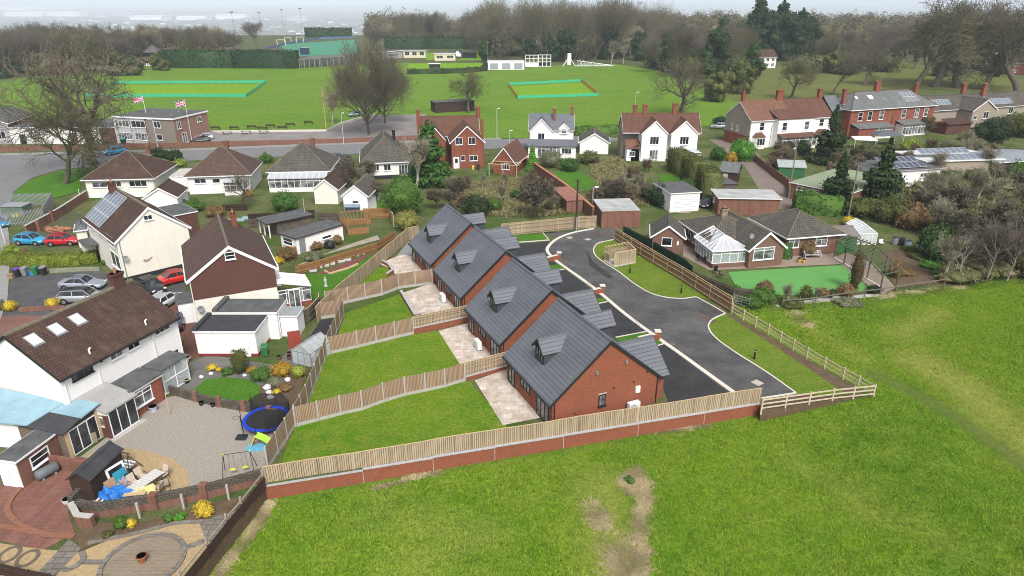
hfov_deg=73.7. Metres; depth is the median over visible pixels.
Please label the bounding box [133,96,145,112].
union flag
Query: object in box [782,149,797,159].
bare shrub
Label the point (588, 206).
brick wall
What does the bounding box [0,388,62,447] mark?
blue roofed extension
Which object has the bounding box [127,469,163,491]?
garden table
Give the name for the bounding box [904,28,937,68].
bare tree
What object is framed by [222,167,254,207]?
bare tree
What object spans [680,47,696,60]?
evergreen tree
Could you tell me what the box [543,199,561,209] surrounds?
shrub
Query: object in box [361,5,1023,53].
distant woods
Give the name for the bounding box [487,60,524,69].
storage sheds
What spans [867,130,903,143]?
garden gazebo
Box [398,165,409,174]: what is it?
window
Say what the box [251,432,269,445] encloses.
toddler slide
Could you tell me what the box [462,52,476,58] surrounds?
covered stand
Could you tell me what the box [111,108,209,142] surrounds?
club building
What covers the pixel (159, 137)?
window
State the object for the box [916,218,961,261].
holly tree
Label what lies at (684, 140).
window
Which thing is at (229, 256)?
window
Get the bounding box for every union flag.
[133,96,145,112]
[175,100,191,139]
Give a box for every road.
[0,136,617,250]
[549,228,792,396]
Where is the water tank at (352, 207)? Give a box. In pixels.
[344,204,359,211]
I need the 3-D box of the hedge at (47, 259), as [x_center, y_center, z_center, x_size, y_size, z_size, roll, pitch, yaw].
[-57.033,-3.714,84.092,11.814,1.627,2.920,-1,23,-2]
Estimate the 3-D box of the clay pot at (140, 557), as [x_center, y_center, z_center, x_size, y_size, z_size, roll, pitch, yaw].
[-21.377,15.639,39.441,0.620,0.460,0.620,0,23,0]
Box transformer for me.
[0,202,32,216]
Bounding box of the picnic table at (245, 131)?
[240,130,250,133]
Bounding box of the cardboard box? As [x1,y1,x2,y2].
[6,273,15,278]
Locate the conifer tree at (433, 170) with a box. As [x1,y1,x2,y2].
[401,119,454,188]
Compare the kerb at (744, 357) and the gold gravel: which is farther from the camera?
the kerb at (744, 357)
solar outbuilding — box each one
[853,156,943,186]
[895,147,1005,173]
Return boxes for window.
[0,132,6,138]
[29,445,49,470]
[71,366,95,382]
[91,182,107,187]
[106,233,114,248]
[109,249,121,270]
[110,351,124,361]
[115,120,129,127]
[115,181,121,187]
[118,132,132,139]
[127,341,141,352]
[128,180,147,186]
[131,121,145,127]
[134,384,154,409]
[135,133,148,140]
[143,214,153,221]
[153,121,160,128]
[154,325,171,336]
[157,135,162,140]
[176,121,181,129]
[182,132,187,141]
[194,178,206,183]
[212,178,219,183]
[224,251,236,260]
[282,236,292,245]
[322,234,331,240]
[384,164,390,170]
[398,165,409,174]
[412,249,415,263]
[437,277,441,291]
[444,285,449,295]
[454,295,460,306]
[455,137,462,144]
[468,137,475,144]
[469,316,473,334]
[470,155,477,160]
[478,326,484,338]
[490,339,498,354]
[501,163,508,169]
[508,365,514,387]
[520,378,529,394]
[536,396,548,421]
[538,133,544,138]
[562,148,571,154]
[597,394,606,407]
[629,151,634,156]
[649,136,658,144]
[649,150,657,159]
[661,237,671,246]
[679,136,688,144]
[686,228,690,240]
[692,233,697,245]
[752,246,774,260]
[756,138,764,145]
[759,122,764,130]
[782,122,787,130]
[789,239,799,247]
[804,121,809,129]
[815,237,827,246]
[818,119,823,126]
[857,112,862,120]
[867,111,872,120]
[878,111,883,119]
[901,109,906,117]
[913,108,919,117]
[923,108,928,116]
[982,112,988,118]
[1007,107,1013,113]
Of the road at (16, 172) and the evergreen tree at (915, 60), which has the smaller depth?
the road at (16, 172)
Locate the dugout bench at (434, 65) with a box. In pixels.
[428,63,440,68]
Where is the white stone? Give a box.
[263,384,270,389]
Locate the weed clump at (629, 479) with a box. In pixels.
[623,475,634,483]
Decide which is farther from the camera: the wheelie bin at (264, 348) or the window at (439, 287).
the window at (439, 287)
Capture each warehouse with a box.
[0,6,42,9]
[3,12,47,15]
[24,8,81,12]
[47,12,88,15]
[94,13,112,17]
[113,13,139,17]
[129,15,166,19]
[164,15,176,19]
[176,16,211,19]
[215,14,251,18]
[287,16,310,20]
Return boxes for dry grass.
[212,499,279,575]
[369,469,444,490]
[576,491,617,536]
[587,528,661,575]
[612,465,645,496]
[620,465,658,575]
[655,424,711,433]
[785,309,816,328]
[870,285,967,299]
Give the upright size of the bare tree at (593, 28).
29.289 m
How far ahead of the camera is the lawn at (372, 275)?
80.68 m
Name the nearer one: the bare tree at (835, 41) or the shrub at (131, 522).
the shrub at (131, 522)
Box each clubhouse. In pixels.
[372,50,402,58]
[403,49,427,57]
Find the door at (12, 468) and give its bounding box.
[6,463,23,487]
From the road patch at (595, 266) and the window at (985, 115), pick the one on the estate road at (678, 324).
the road patch at (595, 266)
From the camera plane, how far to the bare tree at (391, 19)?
491.86 m
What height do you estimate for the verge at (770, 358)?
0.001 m
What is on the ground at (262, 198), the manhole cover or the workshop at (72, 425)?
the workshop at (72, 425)
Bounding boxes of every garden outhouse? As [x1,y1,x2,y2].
[311,169,348,203]
[340,173,380,209]
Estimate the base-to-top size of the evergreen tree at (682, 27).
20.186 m
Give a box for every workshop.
[14,399,103,457]
[278,219,343,254]
[789,169,867,199]
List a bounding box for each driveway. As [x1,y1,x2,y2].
[0,316,41,336]
[2,269,186,315]
[32,211,89,246]
[169,305,198,360]
[517,241,727,401]
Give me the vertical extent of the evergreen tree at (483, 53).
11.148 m
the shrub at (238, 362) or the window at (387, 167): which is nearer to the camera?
the shrub at (238, 362)
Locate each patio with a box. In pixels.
[381,254,420,273]
[404,283,454,313]
[439,323,490,363]
[475,369,539,424]
[683,242,841,269]
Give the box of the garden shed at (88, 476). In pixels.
[65,440,123,499]
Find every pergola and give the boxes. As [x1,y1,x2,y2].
[339,209,370,234]
[833,235,901,293]
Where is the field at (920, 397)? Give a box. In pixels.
[209,284,1023,575]
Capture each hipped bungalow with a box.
[80,143,177,197]
[169,139,262,195]
[266,136,339,191]
[359,128,410,178]
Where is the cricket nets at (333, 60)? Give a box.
[320,53,352,66]
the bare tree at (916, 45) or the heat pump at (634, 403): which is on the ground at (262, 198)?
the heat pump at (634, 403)
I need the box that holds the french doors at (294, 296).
[288,288,301,305]
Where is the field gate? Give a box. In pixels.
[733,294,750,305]
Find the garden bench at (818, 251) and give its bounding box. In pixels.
[803,250,821,258]
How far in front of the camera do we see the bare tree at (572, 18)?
367.11 m
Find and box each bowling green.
[408,63,482,68]
[426,53,481,59]
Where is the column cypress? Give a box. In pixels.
[848,249,866,290]
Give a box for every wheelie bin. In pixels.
[11,267,21,276]
[19,266,28,275]
[30,265,39,274]
[38,265,47,274]
[120,138,125,143]
[260,343,268,355]
[299,354,303,361]
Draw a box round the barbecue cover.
[323,240,334,248]
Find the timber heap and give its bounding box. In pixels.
[43,225,72,231]
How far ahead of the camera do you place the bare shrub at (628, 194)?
107.18 m
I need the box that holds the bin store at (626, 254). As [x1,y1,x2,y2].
[604,242,635,265]
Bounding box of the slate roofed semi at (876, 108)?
[822,80,937,139]
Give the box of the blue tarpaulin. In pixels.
[98,485,133,500]
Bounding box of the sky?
[0,0,1023,4]
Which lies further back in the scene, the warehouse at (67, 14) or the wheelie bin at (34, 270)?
the warehouse at (67, 14)
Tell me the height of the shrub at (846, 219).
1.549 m
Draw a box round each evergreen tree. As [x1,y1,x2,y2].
[7,54,21,69]
[104,51,125,67]
[128,55,138,65]
[148,54,160,70]
[158,49,163,58]
[158,59,170,70]
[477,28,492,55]
[477,40,489,61]
[512,34,522,45]
[523,36,536,57]
[541,31,544,46]
[542,30,554,52]
[549,38,561,61]
[556,27,577,61]
[597,37,607,58]
[598,25,619,59]
[613,39,619,58]
[629,30,647,60]
[638,44,647,59]
[656,31,682,69]
[679,24,686,57]
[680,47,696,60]
[698,27,733,72]
[701,50,716,77]
[703,68,730,101]
[716,15,731,31]
[724,57,758,94]
[736,20,745,28]
[743,41,766,79]
[754,9,785,59]
[777,11,808,60]
[809,15,825,54]
[821,50,842,73]
[887,46,903,61]
[913,50,921,61]
[931,57,954,76]
[992,55,1011,76]
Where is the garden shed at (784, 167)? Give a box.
[774,159,806,178]
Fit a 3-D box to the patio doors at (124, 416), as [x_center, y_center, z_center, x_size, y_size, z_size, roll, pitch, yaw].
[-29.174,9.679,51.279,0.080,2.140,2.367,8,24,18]
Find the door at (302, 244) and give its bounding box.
[299,238,305,252]
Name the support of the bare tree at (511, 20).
on the valley ground at (263, 43)
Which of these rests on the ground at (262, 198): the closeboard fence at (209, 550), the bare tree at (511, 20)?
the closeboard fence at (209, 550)
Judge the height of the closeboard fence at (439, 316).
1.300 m
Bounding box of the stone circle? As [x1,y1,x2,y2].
[102,536,180,575]
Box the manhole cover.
[751,379,763,385]
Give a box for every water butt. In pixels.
[892,236,898,244]
[898,237,905,245]
[905,239,911,245]
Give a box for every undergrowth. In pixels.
[0,37,241,76]
[387,28,1023,74]
[836,136,1020,216]
[909,178,1023,286]
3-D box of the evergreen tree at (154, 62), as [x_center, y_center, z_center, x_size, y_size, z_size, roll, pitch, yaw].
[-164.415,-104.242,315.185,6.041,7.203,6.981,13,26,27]
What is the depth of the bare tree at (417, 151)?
113.31 m
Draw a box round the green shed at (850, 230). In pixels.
[833,225,860,251]
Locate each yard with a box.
[81,396,276,486]
[673,200,714,212]
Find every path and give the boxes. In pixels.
[39,539,80,575]
[82,559,101,564]
[177,349,297,390]
[186,538,204,549]
[199,516,230,541]
[298,235,379,264]
[397,241,411,255]
[776,293,879,306]
[836,253,894,293]
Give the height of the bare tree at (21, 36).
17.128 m
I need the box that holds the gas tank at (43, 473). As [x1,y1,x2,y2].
[34,462,59,480]
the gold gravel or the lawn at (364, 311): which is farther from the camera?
the lawn at (364, 311)
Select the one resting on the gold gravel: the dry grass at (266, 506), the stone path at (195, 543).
the stone path at (195, 543)
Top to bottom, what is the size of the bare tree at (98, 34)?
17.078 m
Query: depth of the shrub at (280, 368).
58.59 m
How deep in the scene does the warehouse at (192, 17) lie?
6591.17 m
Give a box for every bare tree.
[0,28,20,70]
[0,31,136,179]
[0,40,29,73]
[1,31,32,50]
[2,21,35,32]
[2,33,33,62]
[5,28,32,34]
[7,23,31,54]
[15,85,113,183]
[18,32,41,52]
[20,33,54,52]
[20,40,36,54]
[27,20,46,35]
[30,34,52,53]
[32,28,54,53]
[36,24,61,46]
[39,25,73,49]
[43,25,89,57]
[44,30,75,59]
[48,21,70,33]
[55,38,76,56]
[60,23,83,33]
[62,25,89,35]
[62,28,112,70]
[68,27,99,58]
[68,32,114,74]
[80,30,119,65]
[86,22,108,38]
[87,26,105,45]
[102,28,131,56]
[103,22,138,49]
[106,36,134,56]
[119,33,145,56]
[123,33,149,55]
[133,26,154,49]
[133,30,163,44]
[149,25,170,46]
[163,25,183,45]
[171,27,199,49]
[181,26,203,35]
[185,28,205,48]
[192,30,215,49]
[212,30,230,48]
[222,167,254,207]
[226,29,244,47]
[239,19,262,48]
[319,39,408,134]
[354,49,417,123]
[362,27,386,47]
[386,10,408,31]
[393,133,432,185]
[401,12,423,30]
[408,17,424,36]
[411,17,425,34]
[415,13,442,36]
[421,16,442,34]
[423,10,448,28]
[426,15,447,36]
[439,16,452,35]
[445,16,458,36]
[447,66,491,112]
[451,19,468,35]
[458,15,477,34]
[459,16,479,33]
[461,4,491,50]
[465,10,496,46]
[468,1,507,48]
[469,4,525,59]
[471,0,505,38]
[472,0,516,55]
[477,0,515,46]
[504,2,544,45]
[504,5,527,32]
[509,0,556,38]
[515,176,559,217]
[516,0,552,56]
[516,17,534,45]
[518,5,546,45]
[522,0,561,53]
[528,0,578,56]
[541,1,580,31]
[543,2,603,59]
[545,0,578,35]
[554,4,595,41]
[554,7,582,35]
[556,0,594,31]
[561,8,593,59]
[580,0,600,17]
[582,4,612,49]
[585,0,617,37]
[586,2,625,54]
[591,0,629,56]
[592,0,640,59]
[598,0,648,39]
[616,11,653,57]
[621,0,649,21]
[622,9,639,28]
[625,6,662,34]
[636,31,665,73]
[641,2,672,31]
[645,0,674,25]
[645,20,679,45]
[646,24,679,69]
[647,53,712,112]
[658,15,695,27]
[663,31,705,65]
[664,22,710,76]
[682,32,704,51]
[689,23,711,55]
[693,34,708,53]
[714,29,757,64]
[722,20,748,52]
[723,30,745,54]
[730,23,765,58]
[775,53,821,98]
[814,35,837,54]
[815,32,847,54]
[823,31,839,46]
[831,44,873,94]
[836,38,868,52]
[839,29,865,49]
[856,27,876,43]
[856,42,899,84]
[874,21,911,62]
[886,35,916,57]
[890,17,914,59]
[897,0,987,88]
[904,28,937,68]
[912,0,1010,87]
[915,0,1022,86]
[936,32,975,75]
[948,0,1023,90]
[962,0,1023,90]
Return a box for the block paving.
[0,456,87,548]
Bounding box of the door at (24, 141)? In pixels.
[19,134,26,143]
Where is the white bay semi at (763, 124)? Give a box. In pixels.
[723,87,831,148]
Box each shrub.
[0,244,20,253]
[0,299,4,309]
[2,300,17,310]
[19,248,29,252]
[43,298,59,305]
[101,529,114,538]
[112,515,128,529]
[126,518,136,528]
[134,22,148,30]
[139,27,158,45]
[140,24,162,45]
[151,146,168,158]
[161,512,174,522]
[163,148,183,160]
[172,158,185,166]
[173,511,186,520]
[182,197,206,211]
[191,499,214,518]
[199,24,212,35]
[203,205,225,217]
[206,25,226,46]
[206,363,217,370]
[220,366,233,376]
[229,348,250,373]
[245,189,253,197]
[245,366,257,373]
[249,364,271,381]
[259,151,273,163]
[263,376,284,386]
[269,360,294,377]
[270,189,300,211]
[271,388,280,393]
[273,256,284,264]
[275,246,296,260]
[275,382,294,392]
[290,365,306,378]
[302,250,323,261]
[310,241,323,250]
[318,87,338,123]
[332,234,342,244]
[333,161,357,180]
[337,156,356,165]
[338,170,352,188]
[355,159,376,173]
[355,165,366,178]
[367,156,379,177]
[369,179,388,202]
[391,208,421,229]
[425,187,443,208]
[438,179,449,187]
[441,189,457,205]
[443,174,456,187]
[449,177,470,195]
[453,192,465,205]
[459,193,493,215]
[462,173,472,188]
[478,173,486,187]
[488,196,504,210]
[496,184,507,200]
[500,171,509,183]
[508,189,520,198]
[520,173,536,183]
[527,167,537,174]
[538,149,561,167]
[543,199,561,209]
[551,194,560,206]
[560,157,579,171]
[577,149,599,163]
[585,185,604,199]
[595,186,607,198]
[599,179,613,197]
[603,179,632,198]
[608,40,621,63]
[618,189,635,201]
[619,43,629,63]
[619,172,627,180]
[620,185,632,198]
[622,175,636,187]
[623,164,642,177]
[624,36,632,58]
[629,181,640,200]
[631,172,645,195]
[637,182,653,201]
[639,178,654,198]
[641,157,651,171]
[647,181,666,208]
[709,145,726,159]
[712,115,725,122]
[725,150,737,161]
[729,136,758,161]
[738,293,766,309]
[750,285,779,304]
[755,279,774,292]
[766,154,777,167]
[768,150,783,158]
[770,141,788,149]
[775,298,804,309]
[779,145,791,153]
[781,282,794,298]
[782,140,795,148]
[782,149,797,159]
[793,137,812,155]
[799,285,813,297]
[814,285,823,301]
[816,287,830,297]
[826,160,837,170]
[827,150,842,162]
[828,288,835,297]
[830,296,865,307]
[836,282,856,296]
[841,215,854,223]
[844,196,881,217]
[849,148,864,157]
[849,163,860,170]
[850,154,867,167]
[864,150,880,159]
[865,284,883,293]
[870,143,898,155]
[870,193,915,224]
[887,258,904,278]
[894,200,932,231]
[898,136,924,150]
[899,149,915,156]
[907,142,920,150]
[912,185,941,207]
[918,187,937,209]
[921,114,936,131]
[921,166,948,189]
[922,137,939,147]
[924,193,963,226]
[925,177,950,212]
[925,183,978,211]
[925,191,937,214]
[930,151,950,170]
[930,209,957,227]
[933,231,972,281]
[941,172,964,185]
[943,138,955,147]
[945,209,993,248]
[948,184,977,210]
[951,224,969,238]
[958,129,975,143]
[959,136,979,149]
[961,184,979,209]
[964,207,982,217]
[966,165,993,205]
[968,133,984,150]
[968,222,1023,267]
[970,115,1015,143]
[976,201,1023,224]
[978,145,1002,162]
[986,142,998,149]
[988,175,1012,203]
[989,158,1005,177]
[992,164,1015,187]
[993,192,1023,206]
[996,196,1023,208]
[997,111,1023,136]
[998,204,1023,225]
[1002,217,1023,269]
[1005,117,1018,136]
[1006,158,1023,178]
[1010,170,1023,190]
[1011,182,1023,198]
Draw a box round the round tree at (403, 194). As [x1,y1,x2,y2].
[377,174,423,213]
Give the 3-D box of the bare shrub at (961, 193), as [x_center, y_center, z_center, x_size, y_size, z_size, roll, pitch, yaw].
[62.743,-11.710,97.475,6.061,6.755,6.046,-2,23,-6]
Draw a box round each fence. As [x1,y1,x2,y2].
[0,193,54,226]
[0,563,50,575]
[85,80,266,96]
[177,469,263,575]
[184,476,265,575]
[222,204,247,210]
[246,219,260,228]
[248,210,314,219]
[262,388,761,482]
[264,299,344,464]
[266,36,353,48]
[281,246,296,256]
[292,362,465,426]
[295,230,395,273]
[303,292,319,323]
[315,226,418,322]
[317,212,339,220]
[318,298,343,318]
[324,268,432,303]
[326,317,413,353]
[363,208,392,225]
[412,305,467,326]
[465,351,506,375]
[501,216,596,234]
[508,79,598,98]
[614,228,732,312]
[692,271,752,295]
[731,303,876,414]
[782,277,946,304]
[916,244,962,284]
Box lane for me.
[710,140,792,208]
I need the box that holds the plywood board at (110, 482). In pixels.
[103,477,115,487]
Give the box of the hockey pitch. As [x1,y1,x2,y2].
[280,39,357,55]
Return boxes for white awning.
[850,136,877,146]
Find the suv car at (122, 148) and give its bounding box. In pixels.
[102,145,126,155]
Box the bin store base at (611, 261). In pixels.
[604,258,635,266]
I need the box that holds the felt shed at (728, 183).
[722,176,738,188]
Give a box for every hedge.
[0,68,25,78]
[0,249,98,267]
[162,49,300,68]
[304,27,351,37]
[384,36,478,48]
[407,62,487,73]
[573,124,618,135]
[623,226,692,271]
[665,146,723,197]
[681,177,697,188]
[782,240,792,259]
[791,187,844,216]
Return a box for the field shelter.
[430,99,474,112]
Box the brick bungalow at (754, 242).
[679,205,845,267]
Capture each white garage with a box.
[191,312,269,356]
[212,296,286,338]
[653,181,701,211]
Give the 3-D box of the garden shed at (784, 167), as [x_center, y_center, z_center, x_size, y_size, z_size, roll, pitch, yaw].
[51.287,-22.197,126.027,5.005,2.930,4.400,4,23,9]
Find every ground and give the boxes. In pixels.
[0,2,1023,69]
[0,70,1023,551]
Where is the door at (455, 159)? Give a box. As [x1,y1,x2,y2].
[453,157,458,168]
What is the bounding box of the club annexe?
[6,119,120,143]
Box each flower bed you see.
[75,495,246,549]
[246,368,308,408]
[318,254,370,273]
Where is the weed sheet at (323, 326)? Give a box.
[299,317,343,367]
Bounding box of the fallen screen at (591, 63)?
[577,60,613,65]
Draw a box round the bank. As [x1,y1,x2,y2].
[195,398,864,575]
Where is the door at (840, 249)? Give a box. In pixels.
[838,238,846,251]
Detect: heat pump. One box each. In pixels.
[439,292,445,302]
[474,337,481,350]
[627,400,640,407]
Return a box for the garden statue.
[323,277,327,286]
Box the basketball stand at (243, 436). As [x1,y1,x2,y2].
[232,416,247,439]
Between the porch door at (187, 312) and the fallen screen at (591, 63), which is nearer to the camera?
the porch door at (187, 312)
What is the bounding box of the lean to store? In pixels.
[279,306,304,335]
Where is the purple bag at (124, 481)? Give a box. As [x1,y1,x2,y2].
[116,476,129,487]
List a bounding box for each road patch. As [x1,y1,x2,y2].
[587,252,612,277]
[691,311,715,322]
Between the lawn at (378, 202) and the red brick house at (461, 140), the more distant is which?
the red brick house at (461, 140)
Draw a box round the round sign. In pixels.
[455,49,462,58]
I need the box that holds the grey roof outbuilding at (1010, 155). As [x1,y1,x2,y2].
[971,149,1023,176]
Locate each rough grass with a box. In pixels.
[448,173,569,217]
[587,155,652,205]
[901,177,1018,219]
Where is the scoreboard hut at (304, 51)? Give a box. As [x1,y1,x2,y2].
[300,47,309,54]
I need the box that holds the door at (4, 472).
[0,462,13,486]
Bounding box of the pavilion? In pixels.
[433,52,455,60]
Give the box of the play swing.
[222,450,256,478]
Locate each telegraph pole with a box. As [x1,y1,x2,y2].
[575,179,580,230]
[788,143,797,198]
[847,164,858,216]
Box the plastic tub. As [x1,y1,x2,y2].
[148,404,156,411]
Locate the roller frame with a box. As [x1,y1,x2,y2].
[562,53,574,65]
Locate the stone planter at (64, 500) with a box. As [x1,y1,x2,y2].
[61,496,67,504]
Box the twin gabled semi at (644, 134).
[617,102,701,160]
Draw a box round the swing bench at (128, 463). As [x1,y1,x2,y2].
[117,451,143,472]
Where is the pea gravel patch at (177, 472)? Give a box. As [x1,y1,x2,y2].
[88,448,188,501]
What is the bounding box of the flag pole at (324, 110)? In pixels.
[321,87,326,128]
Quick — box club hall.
[0,105,34,143]
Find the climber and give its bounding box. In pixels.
[800,239,816,257]
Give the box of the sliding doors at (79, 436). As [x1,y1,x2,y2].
[68,414,100,455]
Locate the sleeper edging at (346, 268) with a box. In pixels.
[324,263,358,273]
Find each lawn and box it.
[192,377,259,400]
[273,381,505,482]
[307,256,371,298]
[309,331,458,402]
[338,295,412,334]
[358,266,392,284]
[377,191,387,207]
[553,170,599,189]
[659,173,682,181]
[728,265,866,294]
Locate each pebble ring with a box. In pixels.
[0,545,22,563]
[14,549,40,567]
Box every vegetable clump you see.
[901,245,919,251]
[901,267,915,276]
[905,251,934,260]
[918,259,944,268]
[929,267,940,274]
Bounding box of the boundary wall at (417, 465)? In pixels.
[266,403,760,498]
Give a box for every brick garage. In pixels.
[592,198,640,227]
[710,189,782,215]
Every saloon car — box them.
[57,274,106,289]
[157,268,184,284]
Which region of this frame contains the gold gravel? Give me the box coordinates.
[0,523,209,575]
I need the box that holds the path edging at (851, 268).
[833,257,879,286]
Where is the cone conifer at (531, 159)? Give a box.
[524,144,538,171]
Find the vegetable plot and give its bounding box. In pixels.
[878,248,945,287]
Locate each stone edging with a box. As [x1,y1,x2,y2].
[51,550,86,571]
[87,511,235,544]
[96,532,186,575]
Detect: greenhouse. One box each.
[291,332,330,366]
[845,218,877,244]
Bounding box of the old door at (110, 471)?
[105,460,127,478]
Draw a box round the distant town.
[3,13,390,33]
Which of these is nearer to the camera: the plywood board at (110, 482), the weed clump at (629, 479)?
the plywood board at (110, 482)
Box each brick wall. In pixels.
[0,135,417,151]
[18,305,64,311]
[23,190,88,231]
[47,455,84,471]
[49,267,99,272]
[67,488,83,502]
[67,501,95,527]
[74,468,261,518]
[168,385,275,411]
[382,259,393,276]
[399,290,421,315]
[414,316,467,333]
[466,365,506,380]
[525,157,594,215]
[547,251,561,261]
[593,284,605,294]
[637,329,661,339]
[751,153,789,196]
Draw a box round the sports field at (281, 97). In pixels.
[0,62,736,137]
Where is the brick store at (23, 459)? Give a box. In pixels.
[0,429,62,487]
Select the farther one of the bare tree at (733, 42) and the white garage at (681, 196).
the bare tree at (733, 42)
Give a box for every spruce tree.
[803,104,852,164]
[819,150,856,215]
[862,138,910,203]
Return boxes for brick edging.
[0,523,46,537]
[4,487,75,538]
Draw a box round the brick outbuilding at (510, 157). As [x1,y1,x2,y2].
[488,138,528,177]
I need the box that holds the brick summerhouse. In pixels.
[649,213,686,253]
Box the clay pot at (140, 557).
[135,552,146,563]
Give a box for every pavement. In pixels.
[0,138,500,155]
[0,216,9,319]
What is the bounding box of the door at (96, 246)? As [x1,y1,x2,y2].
[95,245,100,260]
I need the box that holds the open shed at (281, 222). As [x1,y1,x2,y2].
[255,209,313,237]
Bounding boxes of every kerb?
[210,113,374,132]
[519,239,548,242]
[545,228,733,391]
[593,239,695,298]
[616,331,646,337]
[696,296,724,312]
[708,313,795,392]
[761,392,795,398]
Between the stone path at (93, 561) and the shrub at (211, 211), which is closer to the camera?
the stone path at (93, 561)
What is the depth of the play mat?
49.59 m
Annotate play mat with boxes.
[246,443,266,451]
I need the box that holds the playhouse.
[720,161,741,182]
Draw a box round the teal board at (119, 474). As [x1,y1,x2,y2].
[112,467,126,483]
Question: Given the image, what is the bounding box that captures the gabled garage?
[578,127,610,153]
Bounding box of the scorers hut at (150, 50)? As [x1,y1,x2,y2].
[143,45,158,57]
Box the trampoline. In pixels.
[238,391,289,438]
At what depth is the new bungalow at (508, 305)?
62.56 m
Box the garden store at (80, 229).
[73,220,89,247]
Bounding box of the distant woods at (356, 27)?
[0,12,469,34]
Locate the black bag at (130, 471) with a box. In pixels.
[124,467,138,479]
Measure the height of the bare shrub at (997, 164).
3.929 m
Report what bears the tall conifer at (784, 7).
on the valley ground at (263, 43)
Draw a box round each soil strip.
[531,231,573,237]
[727,314,870,396]
[760,395,867,410]
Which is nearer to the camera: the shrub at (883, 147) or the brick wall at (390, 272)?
the brick wall at (390, 272)
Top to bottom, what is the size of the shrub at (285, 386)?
0.571 m
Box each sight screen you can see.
[525,55,537,66]
[538,55,550,66]
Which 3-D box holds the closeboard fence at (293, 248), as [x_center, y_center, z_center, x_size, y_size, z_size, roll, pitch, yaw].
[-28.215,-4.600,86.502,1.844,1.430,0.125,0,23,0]
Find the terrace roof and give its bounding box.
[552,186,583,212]
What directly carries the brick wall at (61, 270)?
on the ground at (262, 198)
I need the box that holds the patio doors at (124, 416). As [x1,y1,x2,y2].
[107,398,139,436]
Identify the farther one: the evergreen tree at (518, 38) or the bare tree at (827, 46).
the evergreen tree at (518, 38)
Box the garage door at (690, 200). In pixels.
[674,197,696,211]
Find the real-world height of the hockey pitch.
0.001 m
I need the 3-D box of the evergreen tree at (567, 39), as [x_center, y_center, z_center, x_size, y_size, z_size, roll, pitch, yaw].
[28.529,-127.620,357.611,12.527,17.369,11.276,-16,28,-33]
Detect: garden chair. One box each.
[89,432,97,443]
[125,472,139,490]
[133,466,147,478]
[155,480,164,491]
[156,464,169,479]
[159,477,170,491]
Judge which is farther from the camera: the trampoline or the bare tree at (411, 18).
the bare tree at (411, 18)
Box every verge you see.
[13,167,94,204]
[513,233,547,241]
[550,264,562,269]
[594,240,708,299]
[597,298,605,302]
[615,332,648,341]
[709,314,868,396]
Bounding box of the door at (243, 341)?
[238,337,250,356]
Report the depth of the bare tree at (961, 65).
291.21 m
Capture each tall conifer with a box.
[743,0,768,49]
[776,0,791,59]
[787,7,812,59]
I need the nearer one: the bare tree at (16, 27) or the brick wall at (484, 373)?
the brick wall at (484, 373)
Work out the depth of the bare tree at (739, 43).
281.79 m
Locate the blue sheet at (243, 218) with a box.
[229,216,247,220]
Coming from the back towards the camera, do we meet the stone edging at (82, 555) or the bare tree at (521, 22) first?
the bare tree at (521, 22)
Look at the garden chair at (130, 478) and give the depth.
45.40 m
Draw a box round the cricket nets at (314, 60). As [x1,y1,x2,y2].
[298,56,328,67]
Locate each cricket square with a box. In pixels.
[103,84,259,93]
[511,83,593,94]
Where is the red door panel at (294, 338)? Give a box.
[287,330,301,348]
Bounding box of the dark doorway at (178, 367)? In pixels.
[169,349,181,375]
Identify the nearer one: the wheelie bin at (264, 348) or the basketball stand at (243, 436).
the basketball stand at (243, 436)
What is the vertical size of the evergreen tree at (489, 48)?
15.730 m
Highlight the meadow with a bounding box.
[698,56,1023,102]
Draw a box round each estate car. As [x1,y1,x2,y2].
[55,286,99,304]
[188,136,210,141]
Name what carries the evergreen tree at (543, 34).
on the valley ground at (263, 43)
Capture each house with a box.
[0,268,190,441]
[78,179,199,280]
[175,209,311,323]
[415,105,485,168]
[527,105,576,157]
[759,49,776,67]
[923,82,1023,134]
[1004,54,1023,74]
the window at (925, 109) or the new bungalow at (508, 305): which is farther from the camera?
the window at (925, 109)
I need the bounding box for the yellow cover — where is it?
[135,483,156,495]
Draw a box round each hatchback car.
[0,216,11,227]
[12,231,45,245]
[43,232,77,246]
[136,274,166,294]
[152,291,181,307]
[175,311,184,330]
[195,132,213,138]
[338,155,351,162]
[348,110,362,116]
[699,194,711,208]
[711,122,724,129]
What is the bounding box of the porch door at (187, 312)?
[181,305,193,323]
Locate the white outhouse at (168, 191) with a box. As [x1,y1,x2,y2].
[142,178,188,206]
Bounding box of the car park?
[211,114,426,145]
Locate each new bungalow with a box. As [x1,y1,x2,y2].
[408,203,511,282]
[432,226,550,306]
[463,257,601,354]
[502,297,669,421]
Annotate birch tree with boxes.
[930,220,1005,271]
[965,212,1023,277]
[983,214,1023,280]
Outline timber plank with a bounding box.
[122,491,146,496]
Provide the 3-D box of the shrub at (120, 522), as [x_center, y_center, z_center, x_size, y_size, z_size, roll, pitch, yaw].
[-24.086,14.414,42.006,1.110,0.809,1.042,0,23,0]
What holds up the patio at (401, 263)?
on the ground at (262, 198)
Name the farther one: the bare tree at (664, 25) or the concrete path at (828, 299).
the bare tree at (664, 25)

